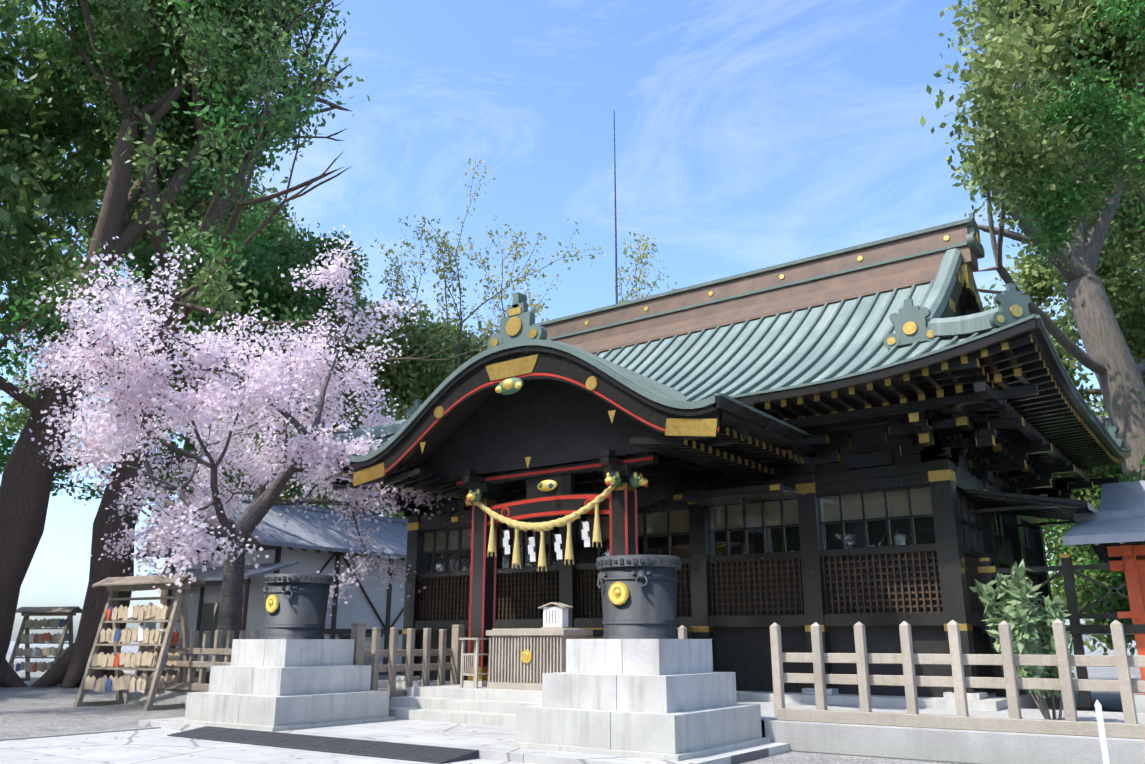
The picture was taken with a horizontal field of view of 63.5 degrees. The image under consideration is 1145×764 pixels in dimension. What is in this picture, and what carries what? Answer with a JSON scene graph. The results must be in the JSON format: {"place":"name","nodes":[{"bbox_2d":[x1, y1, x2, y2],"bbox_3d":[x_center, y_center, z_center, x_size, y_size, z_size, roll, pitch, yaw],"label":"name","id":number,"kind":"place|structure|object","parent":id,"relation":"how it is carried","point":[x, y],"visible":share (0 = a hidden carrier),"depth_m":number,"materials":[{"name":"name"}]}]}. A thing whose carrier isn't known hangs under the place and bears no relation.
{"place":"outdoors","nodes":[
{"label":"outdoors","id":0,"kind":"place"},
{"bbox_2d":[123,602,155,672],"bbox_3d":[-16.860,10.069,36.588,1.181,2.702,1.364,-11,-19,34],"label":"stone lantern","id":1,"kind":"object","parent":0,"point":[144,626],"visible":0.29,"depth_m":36.48,"materials":[{"name":"stone"}]},
{"bbox_2d":[0,717,789,763],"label":"stone pavement","id":2,"kind":"structure","parent":0,"point":[109,747],"depth_m":10.43,"materials":[{"name":"stone"}]},
{"bbox_2d":[177,573,394,731],"bbox_3d":[-4.083,3.896,13.549,2.140,2.090,2.140,-11,-19,34],"label":"pedestal barrel","id":3,"kind":"object","parent":2,"relation":"on","point":[293,669],"visible":1,"depth_m":12.99,"materials":[{"name":"stone"}]},
{"bbox_2d":[167,726,478,763],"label":"mat","id":4,"kind":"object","parent":2,"relation":"on","point":[414,752],"depth_m":10.64,"materials":[{"name":"rubber"}]},
{"bbox_2d":[349,292,820,726],"bbox_3d":[0.151,2.124,15.710,7.340,6.605,5.050,-11,-19,34],"label":"entrance porch","id":5,"kind":"object","parent":2,"relation":"on","point":[530,417],"visible":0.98,"depth_m":14.88,"materials":[{"name":"wood"}]},
{"bbox_2d":[459,638,489,688],"bbox_3d":[-1.509,4.394,14.493,0.400,0.750,0.400,-11,-19,34],"label":"wooden stand","id":6,"kind":"object","parent":5,"relation":"on","point":[474,673],"visible":0.92,"depth_m":14.38,"materials":[{"name":"brown wood"}]},
{"bbox_2d":[486,602,592,690],"bbox_3d":[-0.519,4.044,14.207,1.500,1.269,0.765,-11,-19,34],"label":"offertory box","id":7,"kind":"object","parent":5,"relation":"on","point":[522,658],"visible":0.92,"depth_m":13.94,"materials":[{"name":"brown wood"}]},
{"bbox_2d":[477,485,615,571],"bbox_3d":[-0.476,2.362,14.737,2.801,1.287,0.163,-11,-19,34],"label":"sacred rope","id":8,"kind":"object","parent":5,"relation":"attached to","point":[530,528],"visible":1,"depth_m":14.59,"materials":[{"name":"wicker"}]},
{"bbox_2d":[507,555,769,760],"bbox_3d":[0.778,3.088,10.656,2.140,2.090,2.140,-11,-19,34],"label":"pedestal barrel","id":9,"kind":"object","parent":2,"relation":"on","point":[639,680],"visible":1,"depth_m":10.05,"materials":[{"name":"stone"}]},
{"bbox_2d":[0,641,1141,763],"bbox_3d":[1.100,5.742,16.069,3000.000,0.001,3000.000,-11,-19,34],"label":"ground","id":10,"kind":"structure","parent":0,"point":[24,699],"depth_m":16.35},
{"bbox_2d":[9,606,81,680],"bbox_3d":[-16.404,8.124,28.730,2.110,2.240,1.000,-3,-16,12],"label":"ema rack","id":11,"kind":"object","parent":10,"relation":"on","point":[27,640],"visible":0.9,"depth_m":28.69,"materials":[{"name":"brown wood"}]},
{"bbox_2d":[0,0,192,361],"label":"tree","id":12,"kind":"object","parent":10,"relation":"on","point":[28,151],"visible":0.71,"depth_m":32.55,"materials":[{"name":"green plant"}]},
{"bbox_2d":[73,573,205,710],"bbox_3d":[-8.264,4.946,17.720,2.510,2.439,1.000,-8,-18,28],"label":"ema rack","id":13,"kind":"object","parent":10,"relation":"on","point":[120,661],"visible":0.94,"depth_m":17.56,"materials":[{"name":"brown wood"}]},
{"bbox_2d":[1,0,364,687],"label":"great tree","id":14,"kind":"object","parent":10,"relation":"on","point":[67,668],"visible":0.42,"depth_m":27.67,"materials":[{"name":"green plant"}]},
{"bbox_2d":[0,163,385,647],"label":"tree","id":15,"kind":"object","parent":10,"relation":"on","point":[89,228],"visible":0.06,"depth_m":42.53,"materials":[{"name":"green plant"}]},
{"bbox_2d":[0,193,404,527],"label":"tree","id":16,"kind":"object","parent":10,"relation":"on","point":[286,299],"visible":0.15,"depth_m":34.77,"materials":[{"name":"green plant"}]},
{"bbox_2d":[6,225,459,683],"bbox_3d":[-7.818,1.843,20.450,8.926,9.916,10.501,13,-20,-39],"label":"cherry tree","id":17,"kind":"object","parent":10,"relation":"on","point":[299,455],"visible":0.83,"depth_m":18.75,"materials":[{"name":"pink plant"}]},
{"bbox_2d":[0,0,487,686],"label":"great tree","id":18,"kind":"object","parent":10,"relation":"on","point":[186,128],"visible":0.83,"depth_m":25.30,"materials":[{"name":"green plant"}]},
{"bbox_2d":[106,491,407,682],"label":"outbuilding","id":19,"kind":"structure","parent":10,"relation":"on","point":[313,543],"depth_m":25.88,"materials":[{"name":"concrete"}]},
{"bbox_2d":[126,687,403,707],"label":"kerb","id":20,"kind":"structure","parent":10,"relation":"on","point":[165,696],"depth_m":17.66,"materials":[{"name":"stone"}]},
{"bbox_2d":[135,623,464,699],"bbox_3d":[-5.498,5.054,16.936,7.235,1.151,2.412,-11,-19,34],"label":"fence","id":21,"kind":"object","parent":20,"relation":"on","point":[392,653],"visible":0.56,"depth_m":15.53,"materials":[{"name":"brown wood"}]},
{"bbox_2d":[144,294,488,516],"bbox_3d":[-7.975,3.148,32.169,14.260,14.317,12.072,6,-17,-22],"label":"tree","id":22,"kind":"object","parent":10,"relation":"on","point":[407,383],"visible":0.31,"depth_m":31.20,"materials":[{"name":"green plant"}]},
{"bbox_2d":[304,473,407,519],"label":"tree","id":23,"kind":"object","parent":10,"relation":"on","point":[400,515],"depth_m":53.25,"materials":[{"name":"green plant"}]},
{"bbox_2d":[0,696,864,763],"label":"ground litter","id":24,"kind":"object","parent":10,"relation":"on","point":[212,744],"visible":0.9,"depth_m":11.67,"materials":[{"name":"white plant"}]},
{"bbox_2d":[315,147,676,367],"bbox_3d":[-0.885,2.166,35.939,12.682,18.198,16.842,-11,-19,34],"label":"young tree","id":25,"kind":"object","parent":10,"relation":"on","point":[449,268],"visible":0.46,"depth_m":34.14,"materials":[{"name":"green plant"}]},
{"bbox_2d":[330,382,1119,721],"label":"shrine building","id":26,"kind":"structure","parent":10,"relation":"on","point":[880,530],"depth_m":14.98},
{"bbox_2d":[311,110,1126,451],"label":"roof","id":27,"kind":"structure","parent":26,"relation":"on","point":[857,308],"depth_m":18.18,"materials":[{"name":"teal metal"}]},
{"bbox_2d":[317,314,1131,478],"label":"roof eaves","id":28,"kind":"object","parent":27,"relation":"attached to","point":[1057,412],"visible":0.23,"depth_m":13.42,"materials":[{"name":"black wood"}]},
{"bbox_2d":[965,489,1144,708],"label":"side entrance","id":29,"kind":"object","parent":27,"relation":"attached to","point":[1036,506],"visible":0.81,"depth_m":13.63,"materials":[{"name":"black paint"}]},
{"bbox_2d":[737,701,1144,763],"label":"base wall","id":30,"kind":"structure","parent":10,"relation":"on","point":[948,745],"depth_m":9.71,"materials":[{"name":"concrete"}]},
{"bbox_2d":[678,619,1144,738],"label":"fence","id":31,"kind":"object","parent":30,"relation":"on","point":[1067,685],"visible":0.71,"depth_m":9.68,"materials":[{"name":"brown wood"}]},
{"bbox_2d":[969,560,1077,719],"bbox_3d":[5.272,2.986,10.696,0.965,1.835,1.024,1,-16,-5],"label":"shrub","id":32,"kind":"object","parent":10,"relation":"on","point":[1029,621],"visible":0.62,"depth_m":10.59,"materials":[{"name":"green plant"}]},
{"bbox_2d":[919,0,1144,481],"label":"tree","id":33,"kind":"object","parent":10,"relation":"on","point":[1037,37],"visible":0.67,"depth_m":20.99,"materials":[{"name":"green plant"}]},
{"bbox_2d":[968,148,1144,416],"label":"tree","id":34,"kind":"object","parent":10,"relation":"on","point":[1129,313],"visible":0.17,"depth_m":32.48,"materials":[{"name":"green plant"}]},
{"bbox_2d":[992,0,1144,439],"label":"tree","id":35,"kind":"object","parent":10,"relation":"on","point":[1115,121],"visible":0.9,"depth_m":18.44,"materials":[{"name":"green plant"}]},
{"bbox_2d":[1041,397,1136,654],"bbox_3d":[14.936,4.244,25.509,8.798,8.596,6.894,-11,-19,34],"label":"tree","id":36,"kind":"object","parent":10,"relation":"on","point":[1079,494],"visible":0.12,"depth_m":24.53,"materials":[{"name":"green plant"}]},
{"bbox_2d":[1042,452,1144,637],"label":"tree","id":37,"kind":"object","parent":10,"relation":"on","point":[1109,577],"visible":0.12,"depth_m":21.76,"materials":[{"name":"green plant"}]},
{"bbox_2d":[1094,700,1109,763],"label":"white stake","id":38,"kind":"object","parent":10,"relation":"on","point":[1101,731],"visible":1,"depth_m":8.21,"materials":[{"name":"paint"}]},
{"bbox_2d":[1062,509,1144,712],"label":"small shrine building","id":39,"kind":"structure","parent":10,"relation":"on","point":[1115,540],"depth_m":12.88,"materials":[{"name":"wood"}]},
{"bbox_2d":[1100,481,1144,511],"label":"roof","id":40,"kind":"structure","parent":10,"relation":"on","point":[1123,496],"depth_m":17.04,"materials":[{"name":"paint"}]},
{"bbox_2d":[0,0,1143,640],"label":"sky","id":41,"kind":"structure","parent":0,"point":[750,135],"materials":[{"name":"blue"}]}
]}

